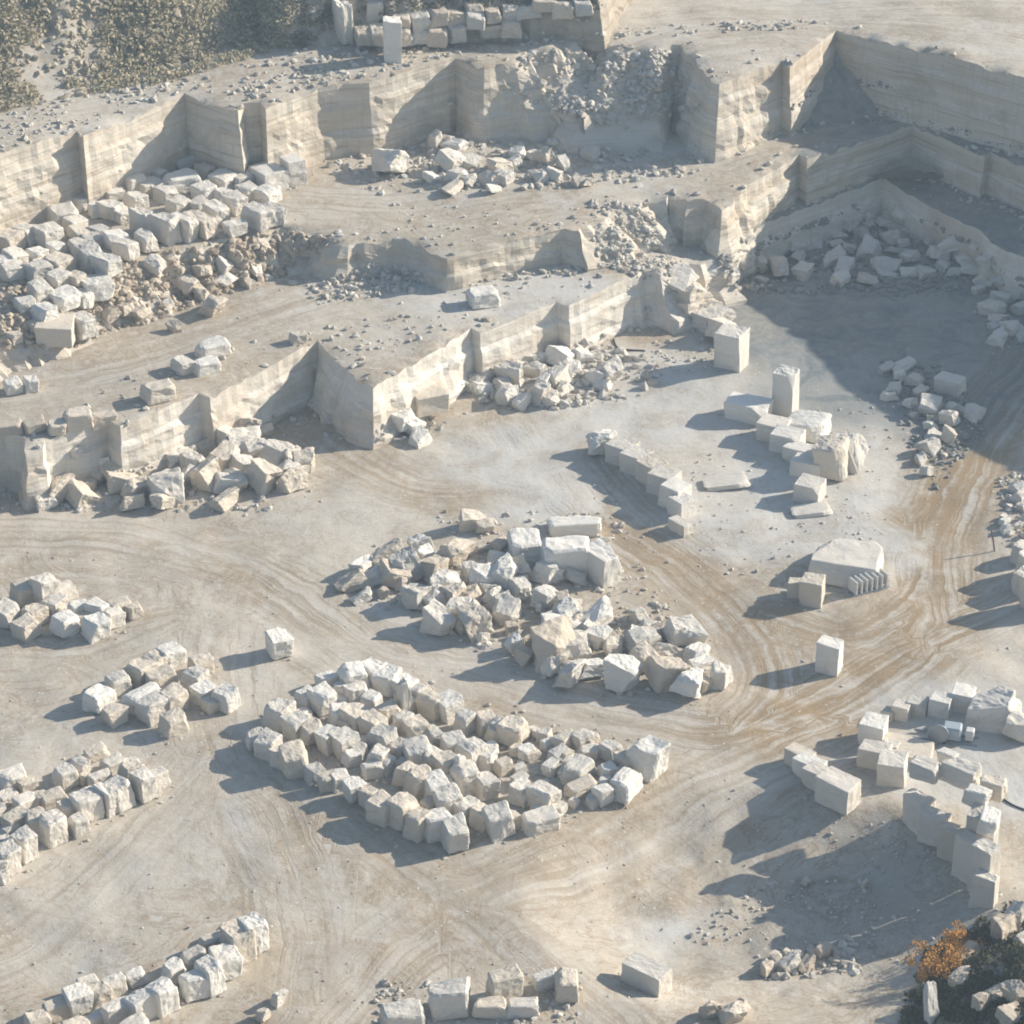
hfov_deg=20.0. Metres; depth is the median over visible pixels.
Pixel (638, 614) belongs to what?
boulder
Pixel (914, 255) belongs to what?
boulder
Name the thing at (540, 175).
boulder
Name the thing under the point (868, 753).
sawn block
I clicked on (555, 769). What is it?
stone block
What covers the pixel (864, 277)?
boulder
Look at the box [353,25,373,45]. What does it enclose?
stone block
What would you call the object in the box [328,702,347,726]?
stone block
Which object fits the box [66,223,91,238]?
stone block
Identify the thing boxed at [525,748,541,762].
stone block
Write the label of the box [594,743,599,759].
stone block
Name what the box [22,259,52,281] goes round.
stone block
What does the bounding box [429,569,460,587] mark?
boulder
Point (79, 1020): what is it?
stone block
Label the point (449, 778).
stone block
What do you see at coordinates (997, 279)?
boulder
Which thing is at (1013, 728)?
boulder
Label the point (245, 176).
stone block
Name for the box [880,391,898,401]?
boulder
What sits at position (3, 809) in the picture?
stone block
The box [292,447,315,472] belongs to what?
boulder
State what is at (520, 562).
boulder
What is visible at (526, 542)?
stone block
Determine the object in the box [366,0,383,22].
stone block
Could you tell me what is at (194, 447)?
boulder
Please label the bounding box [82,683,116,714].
stone block
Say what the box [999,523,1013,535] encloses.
boulder
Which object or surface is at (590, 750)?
stone block
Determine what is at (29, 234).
stone block
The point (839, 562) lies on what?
stone block
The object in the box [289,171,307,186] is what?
sawn block
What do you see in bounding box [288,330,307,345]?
stone block
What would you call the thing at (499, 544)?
boulder
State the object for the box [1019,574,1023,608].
stone block
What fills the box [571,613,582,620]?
boulder
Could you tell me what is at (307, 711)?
stone block
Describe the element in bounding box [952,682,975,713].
sawn block
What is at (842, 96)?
gravel heap
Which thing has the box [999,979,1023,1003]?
boulder
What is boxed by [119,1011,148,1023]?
stone block
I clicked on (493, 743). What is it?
stone block
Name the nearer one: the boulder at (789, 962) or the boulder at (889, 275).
the boulder at (789, 962)
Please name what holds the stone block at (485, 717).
on the ground
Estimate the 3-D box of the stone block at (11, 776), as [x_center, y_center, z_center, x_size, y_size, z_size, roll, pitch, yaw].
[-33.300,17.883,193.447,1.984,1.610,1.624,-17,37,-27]
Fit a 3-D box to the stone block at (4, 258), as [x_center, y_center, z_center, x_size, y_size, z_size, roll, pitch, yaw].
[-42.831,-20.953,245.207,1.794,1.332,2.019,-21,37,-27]
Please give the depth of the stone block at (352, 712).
199.04 m
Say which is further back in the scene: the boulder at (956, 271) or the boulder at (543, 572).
the boulder at (956, 271)
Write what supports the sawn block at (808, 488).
on the ground
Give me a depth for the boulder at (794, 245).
266.56 m
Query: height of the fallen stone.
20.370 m
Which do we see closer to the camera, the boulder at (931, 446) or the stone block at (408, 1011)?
the stone block at (408, 1011)
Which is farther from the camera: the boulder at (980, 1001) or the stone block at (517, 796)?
the stone block at (517, 796)
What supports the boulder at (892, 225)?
on the ground
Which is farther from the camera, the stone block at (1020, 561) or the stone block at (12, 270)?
the stone block at (12, 270)
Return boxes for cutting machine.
[913,721,978,746]
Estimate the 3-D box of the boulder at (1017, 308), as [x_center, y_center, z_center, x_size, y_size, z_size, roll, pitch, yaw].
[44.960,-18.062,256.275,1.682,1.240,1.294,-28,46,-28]
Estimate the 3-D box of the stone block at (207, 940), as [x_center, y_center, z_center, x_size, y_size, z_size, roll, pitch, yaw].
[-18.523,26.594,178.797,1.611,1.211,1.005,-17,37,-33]
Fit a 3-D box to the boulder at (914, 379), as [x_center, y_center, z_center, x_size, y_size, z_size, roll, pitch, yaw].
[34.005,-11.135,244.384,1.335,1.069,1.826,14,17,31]
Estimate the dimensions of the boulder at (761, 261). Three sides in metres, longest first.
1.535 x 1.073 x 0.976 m
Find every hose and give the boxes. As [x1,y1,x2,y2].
[613,338,644,351]
[1003,799,1023,809]
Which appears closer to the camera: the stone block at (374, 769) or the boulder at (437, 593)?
the stone block at (374, 769)
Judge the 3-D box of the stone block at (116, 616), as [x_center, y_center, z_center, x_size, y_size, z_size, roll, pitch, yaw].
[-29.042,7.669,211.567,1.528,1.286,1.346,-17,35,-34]
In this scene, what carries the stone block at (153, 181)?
on the terrace at (326, 201)
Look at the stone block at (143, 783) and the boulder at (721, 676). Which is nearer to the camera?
the stone block at (143, 783)
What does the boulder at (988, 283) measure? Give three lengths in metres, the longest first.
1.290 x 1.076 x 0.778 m
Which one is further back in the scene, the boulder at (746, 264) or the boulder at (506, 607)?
the boulder at (746, 264)
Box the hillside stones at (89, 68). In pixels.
[0,0,293,106]
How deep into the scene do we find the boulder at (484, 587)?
214.74 m
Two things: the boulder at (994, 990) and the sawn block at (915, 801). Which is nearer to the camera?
the boulder at (994, 990)
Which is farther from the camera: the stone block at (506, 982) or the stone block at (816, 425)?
the stone block at (816, 425)
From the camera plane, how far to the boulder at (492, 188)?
259.00 m
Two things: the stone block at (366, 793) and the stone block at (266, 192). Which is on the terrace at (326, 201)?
the stone block at (266, 192)
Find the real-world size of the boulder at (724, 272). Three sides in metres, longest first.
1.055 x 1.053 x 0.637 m
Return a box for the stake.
[991,531,994,550]
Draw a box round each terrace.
[0,0,1023,153]
[0,117,1023,325]
[0,178,1023,454]
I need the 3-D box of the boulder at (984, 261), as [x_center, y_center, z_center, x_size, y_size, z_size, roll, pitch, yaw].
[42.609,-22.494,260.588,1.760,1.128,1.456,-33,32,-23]
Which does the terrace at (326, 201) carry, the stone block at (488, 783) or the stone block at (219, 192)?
the stone block at (219, 192)
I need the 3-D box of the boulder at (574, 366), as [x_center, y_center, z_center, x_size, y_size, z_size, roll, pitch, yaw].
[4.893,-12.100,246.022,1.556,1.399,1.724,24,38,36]
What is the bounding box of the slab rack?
[847,568,888,596]
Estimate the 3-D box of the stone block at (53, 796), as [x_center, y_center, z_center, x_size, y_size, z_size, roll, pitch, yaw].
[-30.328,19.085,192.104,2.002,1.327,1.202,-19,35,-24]
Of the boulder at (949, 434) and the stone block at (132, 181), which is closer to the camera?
the boulder at (949, 434)
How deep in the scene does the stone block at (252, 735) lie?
197.44 m
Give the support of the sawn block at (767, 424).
on the ground
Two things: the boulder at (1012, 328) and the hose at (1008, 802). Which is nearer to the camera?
the hose at (1008, 802)
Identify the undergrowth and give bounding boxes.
[898,901,1023,1023]
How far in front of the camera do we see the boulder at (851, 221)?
270.47 m
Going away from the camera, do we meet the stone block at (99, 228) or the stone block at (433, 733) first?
the stone block at (433, 733)
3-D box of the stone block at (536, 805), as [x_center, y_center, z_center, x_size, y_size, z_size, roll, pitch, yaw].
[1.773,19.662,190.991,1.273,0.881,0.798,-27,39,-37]
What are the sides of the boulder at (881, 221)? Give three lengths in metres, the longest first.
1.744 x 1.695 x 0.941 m
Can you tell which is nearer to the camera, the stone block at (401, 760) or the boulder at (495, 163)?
the stone block at (401, 760)
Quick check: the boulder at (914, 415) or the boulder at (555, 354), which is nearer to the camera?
the boulder at (914, 415)
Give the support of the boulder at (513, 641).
on the ground
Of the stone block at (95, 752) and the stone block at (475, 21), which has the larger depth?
the stone block at (475, 21)
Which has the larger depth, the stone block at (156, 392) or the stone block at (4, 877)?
the stone block at (156, 392)
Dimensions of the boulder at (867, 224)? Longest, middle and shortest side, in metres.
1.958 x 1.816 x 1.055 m
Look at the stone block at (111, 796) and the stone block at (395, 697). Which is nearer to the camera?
the stone block at (111, 796)
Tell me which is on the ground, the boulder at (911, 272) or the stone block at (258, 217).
the boulder at (911, 272)
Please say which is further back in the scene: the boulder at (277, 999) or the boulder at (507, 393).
the boulder at (507, 393)
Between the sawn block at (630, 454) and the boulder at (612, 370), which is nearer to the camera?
the sawn block at (630, 454)
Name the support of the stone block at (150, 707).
on the ground
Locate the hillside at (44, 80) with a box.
[0,0,256,96]
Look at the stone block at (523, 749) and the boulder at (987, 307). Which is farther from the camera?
the boulder at (987, 307)
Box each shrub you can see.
[899,937,962,981]
[933,920,993,956]
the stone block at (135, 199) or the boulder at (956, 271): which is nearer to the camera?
the stone block at (135, 199)
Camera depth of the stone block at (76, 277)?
242.36 m
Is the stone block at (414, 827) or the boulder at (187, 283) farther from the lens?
the boulder at (187, 283)
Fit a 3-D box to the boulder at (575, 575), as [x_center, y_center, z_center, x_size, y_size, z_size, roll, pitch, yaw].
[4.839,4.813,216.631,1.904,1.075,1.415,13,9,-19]
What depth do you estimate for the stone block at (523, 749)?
196.88 m
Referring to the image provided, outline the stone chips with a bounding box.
[1,11,1021,1019]
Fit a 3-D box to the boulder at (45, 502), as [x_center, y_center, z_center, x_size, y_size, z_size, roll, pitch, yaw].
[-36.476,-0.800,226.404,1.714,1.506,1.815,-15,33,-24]
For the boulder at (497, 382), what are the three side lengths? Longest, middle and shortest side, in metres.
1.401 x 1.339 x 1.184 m
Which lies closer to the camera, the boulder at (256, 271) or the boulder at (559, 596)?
the boulder at (559, 596)
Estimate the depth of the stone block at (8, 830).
189.14 m
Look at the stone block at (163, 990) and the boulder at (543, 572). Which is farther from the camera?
the boulder at (543, 572)
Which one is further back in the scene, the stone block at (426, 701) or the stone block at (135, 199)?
the stone block at (135, 199)
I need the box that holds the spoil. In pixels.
[0,230,335,350]
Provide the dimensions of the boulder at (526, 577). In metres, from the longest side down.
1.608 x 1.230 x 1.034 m
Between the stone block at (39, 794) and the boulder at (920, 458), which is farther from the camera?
the boulder at (920, 458)
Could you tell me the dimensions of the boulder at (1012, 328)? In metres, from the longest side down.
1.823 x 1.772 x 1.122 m
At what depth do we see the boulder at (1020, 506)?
225.65 m
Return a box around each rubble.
[59,47,1023,840]
[717,76,1023,491]
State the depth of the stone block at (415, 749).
194.71 m
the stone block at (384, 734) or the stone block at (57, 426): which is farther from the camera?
the stone block at (57, 426)
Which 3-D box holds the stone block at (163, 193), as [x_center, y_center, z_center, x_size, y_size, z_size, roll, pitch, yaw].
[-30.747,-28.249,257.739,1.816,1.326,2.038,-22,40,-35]
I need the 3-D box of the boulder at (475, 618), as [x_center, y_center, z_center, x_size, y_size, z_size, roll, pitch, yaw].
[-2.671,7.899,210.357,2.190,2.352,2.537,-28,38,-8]
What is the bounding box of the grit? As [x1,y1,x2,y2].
[0,18,1009,1023]
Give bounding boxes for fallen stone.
[0,4,1023,512]
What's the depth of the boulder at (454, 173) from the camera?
260.71 m
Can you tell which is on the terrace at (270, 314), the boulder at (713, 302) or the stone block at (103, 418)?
the stone block at (103, 418)
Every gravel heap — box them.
[802,50,877,126]
[868,166,942,179]
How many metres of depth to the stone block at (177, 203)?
255.13 m
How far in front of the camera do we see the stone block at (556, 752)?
196.21 m
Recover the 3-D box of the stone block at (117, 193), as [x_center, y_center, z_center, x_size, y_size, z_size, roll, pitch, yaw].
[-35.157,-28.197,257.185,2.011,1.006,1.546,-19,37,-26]
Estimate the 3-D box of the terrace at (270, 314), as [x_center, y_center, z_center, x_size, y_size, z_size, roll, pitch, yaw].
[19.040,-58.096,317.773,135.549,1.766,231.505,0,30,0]
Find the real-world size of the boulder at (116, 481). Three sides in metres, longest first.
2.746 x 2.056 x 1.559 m
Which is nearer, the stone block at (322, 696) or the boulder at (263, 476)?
the stone block at (322, 696)
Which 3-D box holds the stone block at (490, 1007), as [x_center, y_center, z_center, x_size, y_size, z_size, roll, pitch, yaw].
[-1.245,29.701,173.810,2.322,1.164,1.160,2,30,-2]
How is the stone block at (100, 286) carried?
on the terrace at (326, 201)
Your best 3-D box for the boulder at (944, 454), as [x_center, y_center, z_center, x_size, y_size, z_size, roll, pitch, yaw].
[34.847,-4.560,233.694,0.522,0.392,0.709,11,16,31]
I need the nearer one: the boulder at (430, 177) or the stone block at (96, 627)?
the stone block at (96, 627)
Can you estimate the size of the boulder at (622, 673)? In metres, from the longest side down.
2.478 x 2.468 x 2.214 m
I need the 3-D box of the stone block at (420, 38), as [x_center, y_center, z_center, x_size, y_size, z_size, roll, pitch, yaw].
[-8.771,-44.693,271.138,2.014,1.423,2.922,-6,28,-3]
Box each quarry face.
[0,30,1023,230]
[0,125,1023,381]
[0,179,1023,510]
[257,0,634,50]
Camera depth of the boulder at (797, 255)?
265.90 m
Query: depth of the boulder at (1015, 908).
180.77 m
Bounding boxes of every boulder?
[5,330,22,345]
[35,494,57,511]
[48,473,74,504]
[65,479,99,508]
[70,446,82,457]
[84,477,96,490]
[90,468,104,483]
[98,455,109,467]
[101,305,122,324]
[101,460,122,480]
[104,468,137,494]
[116,302,134,316]
[118,493,144,510]
[120,475,147,498]
[131,305,147,319]
[143,254,166,273]
[147,467,184,503]
[149,492,178,509]
[160,297,174,310]
[165,320,182,333]
[165,446,192,468]
[177,275,199,293]
[179,451,204,470]
[182,464,196,485]
[189,444,197,451]
[189,456,220,491]
[192,265,212,276]
[192,283,209,301]
[194,437,217,456]
[197,294,228,316]
[208,439,240,471]
[210,486,238,512]
[213,472,241,493]
[214,255,233,274]
[214,271,237,286]
[216,425,231,444]
[222,468,247,490]
[228,425,260,454]
[228,454,252,471]
[238,417,262,428]
[243,277,257,289]
[244,437,265,457]
[246,457,282,495]
[250,262,261,276]
[255,1007,270,1022]
[256,439,294,465]
[260,423,273,437]
[270,988,288,1008]
[276,465,309,493]
[278,458,300,476]
[283,445,300,461]
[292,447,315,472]
[333,568,373,592]
[348,554,372,571]
[349,586,373,606]
[363,564,380,587]
[371,148,409,172]
[372,537,402,566]
[376,586,388,598]
[378,558,411,587]
[388,546,423,582]
[391,407,417,431]
[394,577,410,590]
[400,583,431,609]
[405,417,425,434]
[406,534,433,549]
[408,425,432,448]
[414,542,434,559]
[419,598,455,635]
[421,554,449,584]
[422,171,439,183]
[422,584,447,606]
[427,129,443,149]
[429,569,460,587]
[433,148,466,170]
[435,538,476,566]
[439,137,469,152]
[440,581,466,600]
[441,179,463,195]
[443,134,453,140]
[443,167,467,180]
[446,596,471,615]
[453,616,464,632]
[456,602,494,641]
[458,508,485,531]
[460,153,481,169]
[460,173,477,184]
[461,560,476,582]
[462,583,482,602]
[465,380,472,391]
[467,371,493,387]
[468,562,494,584]
[472,381,493,394]
[473,543,488,553]
[475,518,494,533]
[475,632,489,642]
[477,583,497,595]
[478,170,499,187]
[482,586,503,602]
[485,590,510,608]
[486,157,514,171]
[486,184,501,192]
[487,550,505,564]
[489,535,507,551]
[491,552,518,590]
[491,593,521,626]
[492,376,511,390]
[493,360,524,388]
[495,168,514,185]
[495,383,518,404]
[504,633,524,653]
[505,621,518,636]
[506,577,531,600]
[507,154,522,167]
[508,145,526,159]
[511,392,530,410]
[512,553,530,575]
[513,575,528,580]
[514,644,533,666]
[522,361,549,377]
[523,634,531,646]
[526,150,533,159]
[527,169,549,182]
[527,379,550,405]
[530,584,557,607]
[530,616,574,673]
[531,147,555,166]
[531,351,545,362]
[531,558,562,584]
[531,585,555,609]
[535,370,553,387]
[535,602,546,612]
[540,613,581,629]
[540,654,560,676]
[541,388,559,407]
[544,345,574,364]
[545,609,557,613]
[546,165,563,182]
[547,589,568,610]
[548,361,570,388]
[552,602,559,609]
[552,658,589,687]
[555,597,580,615]
[556,154,571,171]
[557,380,573,392]
[557,569,563,579]
[560,632,591,664]
[564,357,581,378]
[564,598,581,606]
[565,567,586,585]
[570,172,585,187]
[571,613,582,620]
[572,346,593,362]
[574,630,590,644]
[579,145,600,162]
[579,595,613,629]
[579,658,603,678]
[580,178,594,185]
[583,619,599,629]
[584,368,605,386]
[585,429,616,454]
[585,624,612,649]
[593,379,612,391]
[594,359,623,381]
[601,631,616,647]
[603,635,622,655]
[603,654,642,692]
[604,355,620,362]
[622,626,661,652]
[628,606,648,624]
[628,640,659,672]
[638,617,653,626]
[643,656,690,692]
[651,622,665,636]
[651,642,682,659]
[662,614,709,645]
[662,616,689,642]
[669,263,698,292]
[669,667,703,698]
[675,282,707,303]
[676,291,712,317]
[683,641,710,664]
[688,654,713,672]
[691,304,735,332]
[698,298,721,308]
[698,1000,723,1018]
[701,674,712,694]
[705,318,736,337]
[710,659,732,689]
[716,1000,747,1023]
[720,267,728,278]
[728,270,739,283]
[736,997,754,1017]
[740,259,752,271]
[745,235,755,244]
[755,254,767,268]
[755,275,768,283]
[758,265,767,273]
[760,959,775,977]
[769,255,788,276]
[777,951,800,973]
[788,240,805,251]
[791,249,805,262]
[791,260,814,281]
[798,954,815,973]
[799,876,810,886]
[806,240,822,250]
[815,941,832,958]
[822,244,846,267]
[829,238,843,247]
[829,269,850,287]
[831,231,847,238]
[833,431,868,473]
[834,256,854,271]
[843,212,864,231]
[843,242,856,253]
[853,226,869,237]
[855,233,881,260]
[857,272,878,284]
[860,218,875,229]
[860,878,868,888]
[863,210,873,220]
[870,256,901,271]
[874,216,894,226]
[875,268,899,279]
[877,360,895,374]
[878,229,900,245]
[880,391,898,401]
[884,246,910,253]
[884,381,901,395]
[886,222,899,229]
[890,206,906,219]
[892,356,915,371]
[893,368,906,380]
[895,238,909,247]
[898,224,910,237]
[899,249,920,262]
[899,266,917,277]
[902,397,917,407]
[904,372,924,385]
[909,411,918,418]
[912,383,929,397]
[913,437,940,457]
[914,451,927,465]
[917,265,936,279]
[918,393,942,415]
[919,465,933,475]
[922,420,938,429]
[923,981,939,1023]
[924,427,941,438]
[925,245,949,261]
[926,414,938,420]
[935,260,950,273]
[937,235,959,252]
[938,410,960,425]
[940,424,957,442]
[941,452,947,457]
[944,401,959,410]
[945,267,961,275]
[948,965,974,988]
[954,253,974,263]
[954,940,979,962]
[956,405,964,415]
[960,259,978,275]
[963,403,986,423]
[963,686,1021,732]
[969,242,978,249]
[971,283,985,294]
[971,992,991,1010]
[972,274,986,284]
[975,252,992,271]
[976,299,1006,315]
[982,982,1002,1001]
[984,280,993,287]
[985,326,1007,348]
[987,321,1000,329]
[988,313,1008,322]
[989,290,1016,305]
[990,275,1004,284]
[990,913,1016,944]
[995,1001,1023,1023]
[998,517,1011,525]
[999,320,1023,336]
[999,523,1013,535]
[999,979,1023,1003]
[1002,710,1023,742]
[1004,899,1023,927]
[1005,287,1022,298]
[1007,481,1023,493]
[1009,490,1023,502]
[1010,300,1023,315]
[1012,931,1023,946]
[1013,520,1023,528]
[1015,328,1023,342]
[1016,502,1023,511]
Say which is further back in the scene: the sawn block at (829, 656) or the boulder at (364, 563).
the boulder at (364, 563)
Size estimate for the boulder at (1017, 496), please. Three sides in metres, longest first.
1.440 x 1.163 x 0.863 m
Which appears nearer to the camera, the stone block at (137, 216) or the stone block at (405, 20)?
the stone block at (137, 216)
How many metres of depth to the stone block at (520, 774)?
194.22 m
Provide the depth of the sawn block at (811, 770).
193.74 m
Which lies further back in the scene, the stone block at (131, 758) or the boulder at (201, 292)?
the boulder at (201, 292)
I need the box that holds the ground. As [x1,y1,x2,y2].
[0,227,1023,1023]
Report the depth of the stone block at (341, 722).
199.07 m
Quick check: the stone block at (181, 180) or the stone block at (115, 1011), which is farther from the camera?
the stone block at (181, 180)
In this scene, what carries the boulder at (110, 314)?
on the spoil
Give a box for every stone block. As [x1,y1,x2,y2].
[0,228,26,249]
[0,253,16,263]
[0,259,25,281]
[0,418,23,436]
[0,597,20,628]
[0,763,26,791]
[0,787,18,807]
[0,802,6,823]
[0,805,28,826]
[0,823,20,834]
[0,833,9,842]
[0,838,21,876]
[0,859,8,869]
[0,868,9,885]
[1,246,28,262]
[3,375,23,395]
[9,576,33,607]
[9,824,38,864]
[10,612,42,642]
[11,791,35,809]
[12,223,37,246]
[12,295,35,313]
[17,774,40,793]
[20,603,49,625]
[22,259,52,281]
[22,374,38,393]
[22,414,46,435]
[23,1009,51,1023]
[24,806,44,840]
[25,246,48,261]
[27,278,53,302]
[27,318,36,334]
[28,572,61,602]
[29,301,58,321]
[31,221,65,247]
[33,789,47,807]
[37,808,68,848]
[39,592,67,617]
[41,786,68,810]
[41,995,70,1022]
[42,252,75,271]
[44,268,71,288]
[45,240,67,253]
[46,201,78,226]
[47,418,66,435]
[49,284,80,311]
[49,609,80,637]
[52,762,79,791]
[56,798,76,819]
[60,1016,90,1023]
[61,580,77,600]
[61,982,93,1017]
[62,214,87,231]
[62,406,93,431]
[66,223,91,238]
[66,598,86,613]
[67,237,86,255]
[67,812,89,838]
[68,786,104,822]
[69,270,86,287]
[70,755,92,773]
[72,193,97,212]
[73,310,98,340]
[75,239,101,272]
[76,611,91,629]
[76,973,98,985]
[77,287,94,308]
[79,770,89,786]
[81,231,103,246]
[81,272,114,300]
[81,612,111,643]
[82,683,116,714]
[83,741,109,762]
[84,596,109,613]
[85,1008,103,1023]
[86,224,109,234]
[87,199,104,218]
[87,768,112,786]
[88,981,111,1010]
[89,252,122,277]
[91,409,117,429]
[93,782,120,817]
[95,199,123,220]
[99,752,125,775]
[99,971,127,999]
[100,996,128,1023]
[101,703,128,728]
[102,229,129,250]
[102,606,125,628]
[104,669,131,696]
[104,774,136,813]
[106,186,125,200]
[106,595,131,611]
[111,237,139,260]
[116,206,128,224]
[117,760,144,778]
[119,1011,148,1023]
[120,682,161,715]
[122,191,148,207]
[122,988,156,1020]
[124,172,145,191]
[124,658,156,687]
[124,756,139,761]
[125,601,143,620]
[125,966,147,988]
[128,207,152,232]
[128,766,159,803]
[134,228,158,252]
[134,689,168,726]
[137,177,150,197]
[139,378,176,405]
[141,649,167,666]
[143,176,163,197]
[144,212,181,246]
[144,664,177,688]
[144,976,180,1018]
[150,766,170,791]
[151,167,168,179]
[153,183,177,204]
[155,641,186,667]
[157,706,189,738]
[159,682,189,710]
[161,957,186,985]
[162,168,201,194]
[164,194,189,213]
[170,355,195,375]
[171,212,199,243]
[176,154,194,169]
[178,969,209,1003]
[180,665,209,690]
[180,944,206,971]
[182,210,217,239]
[187,652,213,673]
[189,179,216,199]
[189,195,208,210]
[189,678,216,705]
[193,355,220,377]
[194,162,215,180]
[194,335,231,357]
[194,954,226,997]
[198,930,220,953]
[200,695,219,715]
[202,199,230,226]
[207,168,236,189]
[208,943,242,980]
[211,682,240,714]
[213,187,232,201]
[216,919,236,932]
[219,922,256,964]
[221,189,247,216]
[221,218,247,237]
[234,168,255,188]
[234,180,257,201]
[236,911,269,955]
[240,201,275,232]
[245,727,262,750]
[253,182,281,202]
[253,727,282,761]
[261,697,296,731]
[264,201,286,226]
[264,627,293,659]
[267,745,280,769]
[278,739,308,779]
[279,710,310,740]
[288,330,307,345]
[292,707,312,716]
[294,684,311,709]
[299,717,321,745]
[303,762,325,787]
[306,681,336,716]
[313,724,338,755]
[314,669,338,687]
[315,769,333,792]
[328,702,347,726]
[328,726,360,759]
[330,768,350,793]
[332,0,353,44]
[333,679,344,694]
[337,661,369,688]
[337,694,347,702]
[338,702,369,732]
[338,719,350,728]
[340,749,361,767]
[342,680,367,702]
[342,776,366,803]
[350,741,368,760]
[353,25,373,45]
[357,708,387,735]
[358,785,377,807]
[360,689,382,708]
[360,735,366,743]
[360,759,384,780]
[361,657,386,688]
[365,743,390,761]
[365,789,390,827]
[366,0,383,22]
[366,722,397,750]
[369,22,382,46]
[371,662,401,697]
[373,699,400,724]
[379,998,425,1023]
[380,753,396,777]
[386,792,419,831]
[387,736,405,759]
[390,673,418,691]
[391,760,417,786]
[392,13,410,27]
[392,709,413,735]
[393,692,396,703]
[396,678,410,711]
[396,756,406,766]
[400,714,430,737]
[402,28,413,46]
[402,734,431,764]
[402,806,432,843]
[403,764,430,800]
[410,8,430,32]
[410,27,427,44]
[410,682,427,697]
[411,696,416,712]
[415,689,443,721]
[419,795,434,809]
[423,745,442,766]
[424,724,442,747]
[424,769,449,796]
[424,807,451,843]
[426,26,447,47]
[427,5,448,27]
[428,976,469,1020]
[430,750,455,774]
[432,782,463,814]
[437,688,463,723]
[439,730,465,751]
[440,811,469,853]
[445,773,453,782]
[446,8,465,26]
[447,24,466,43]
[449,759,480,793]
[452,780,471,796]
[453,707,476,735]
[453,795,479,825]
[454,736,486,769]
[454,754,465,762]
[463,0,483,12]
[465,10,484,30]
[465,285,500,308]
[469,802,485,833]
[472,996,507,1019]
[475,709,495,736]
[475,771,500,800]
[478,23,501,38]
[478,743,497,771]
[481,800,515,843]
[483,5,501,23]
[484,726,499,743]
[485,740,498,754]
[485,963,523,999]
[487,715,503,727]
[493,756,513,777]
[496,714,530,746]
[500,2,519,20]
[500,20,521,38]
[506,996,539,1019]
[507,528,540,565]
[507,780,530,807]
[509,743,521,756]
[510,770,527,782]
[510,809,521,829]
[513,761,528,773]
[513,777,529,783]
[516,3,541,19]
[517,743,535,761]
[520,805,560,836]
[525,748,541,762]
[526,780,561,806]
[529,725,539,738]
[530,803,541,809]
[531,0,557,12]
[531,967,555,991]
[535,727,552,742]
[539,736,552,751]
[540,535,589,580]
[541,756,558,777]
[546,515,601,536]
[546,743,568,763]
[550,728,573,748]
[550,801,567,816]
[551,763,560,777]
[552,0,574,19]
[554,967,578,1003]
[557,766,563,777]
[561,754,573,765]
[561,754,594,784]
[562,748,573,757]
[564,774,598,798]
[568,797,579,808]
[572,0,592,16]
[572,728,594,751]
[577,743,599,760]
[584,793,598,810]
[588,730,600,743]
[591,783,613,807]
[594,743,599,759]
[597,761,617,777]
[598,740,622,760]
[598,774,611,783]
[609,767,642,805]
[613,749,630,767]
[626,734,670,782]
[702,471,750,490]
[788,410,831,442]
[790,501,833,518]
[808,538,883,589]
[812,435,849,480]
[909,755,940,784]
[936,747,958,762]
[939,757,981,789]
[961,783,992,807]
[976,806,1000,837]
[980,773,1007,802]
[1010,539,1023,564]
[1011,565,1023,596]
[1015,550,1023,570]
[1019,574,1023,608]
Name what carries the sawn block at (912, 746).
on the ground
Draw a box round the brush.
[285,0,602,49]
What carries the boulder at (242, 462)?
on the ground
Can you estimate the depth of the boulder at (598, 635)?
208.91 m
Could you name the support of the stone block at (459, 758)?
on the ground
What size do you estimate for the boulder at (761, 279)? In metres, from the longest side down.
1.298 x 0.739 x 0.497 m
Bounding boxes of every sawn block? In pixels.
[34,313,75,347]
[249,161,288,190]
[279,152,305,175]
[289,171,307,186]
[383,16,401,62]
[415,383,448,417]
[586,538,621,587]
[604,435,639,465]
[619,444,653,475]
[620,952,672,997]
[635,453,668,484]
[646,464,681,495]
[658,477,691,507]
[667,492,695,518]
[668,515,692,536]
[714,322,749,372]
[723,391,773,424]
[756,413,790,441]
[769,424,805,452]
[772,364,799,416]
[782,441,813,461]
[784,742,816,766]
[787,577,800,598]
[789,452,819,476]
[792,751,827,777]
[793,473,826,503]
[799,572,825,608]
[801,760,827,790]
[815,635,843,676]
[815,766,860,814]
[857,711,888,743]
[857,739,892,769]
[876,749,908,787]
[880,705,893,721]
[882,732,934,763]
[884,738,900,748]
[891,698,910,721]
[902,788,935,826]
[904,823,917,834]
[906,694,929,717]
[917,805,951,846]
[927,690,952,718]
[934,371,965,396]
[937,821,965,862]
[951,830,981,879]
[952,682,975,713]
[966,803,1000,842]
[967,837,1001,892]
[968,900,978,907]
[970,869,999,908]
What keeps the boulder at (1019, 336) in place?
on the ground
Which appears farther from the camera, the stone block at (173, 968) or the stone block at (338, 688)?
the stone block at (338, 688)
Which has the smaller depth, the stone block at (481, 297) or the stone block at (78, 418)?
the stone block at (78, 418)
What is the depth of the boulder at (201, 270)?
248.03 m
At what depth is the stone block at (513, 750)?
197.27 m
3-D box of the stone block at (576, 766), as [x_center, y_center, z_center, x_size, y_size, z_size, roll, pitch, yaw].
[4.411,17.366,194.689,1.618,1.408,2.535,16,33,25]
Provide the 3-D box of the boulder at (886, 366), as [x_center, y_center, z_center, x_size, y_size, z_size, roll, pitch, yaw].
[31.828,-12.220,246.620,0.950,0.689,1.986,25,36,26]
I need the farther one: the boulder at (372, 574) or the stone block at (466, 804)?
the boulder at (372, 574)
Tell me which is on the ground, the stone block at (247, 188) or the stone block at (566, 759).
the stone block at (566, 759)
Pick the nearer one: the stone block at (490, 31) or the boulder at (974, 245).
the boulder at (974, 245)
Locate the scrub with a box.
[0,0,301,112]
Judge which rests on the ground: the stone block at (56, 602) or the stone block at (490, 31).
the stone block at (56, 602)

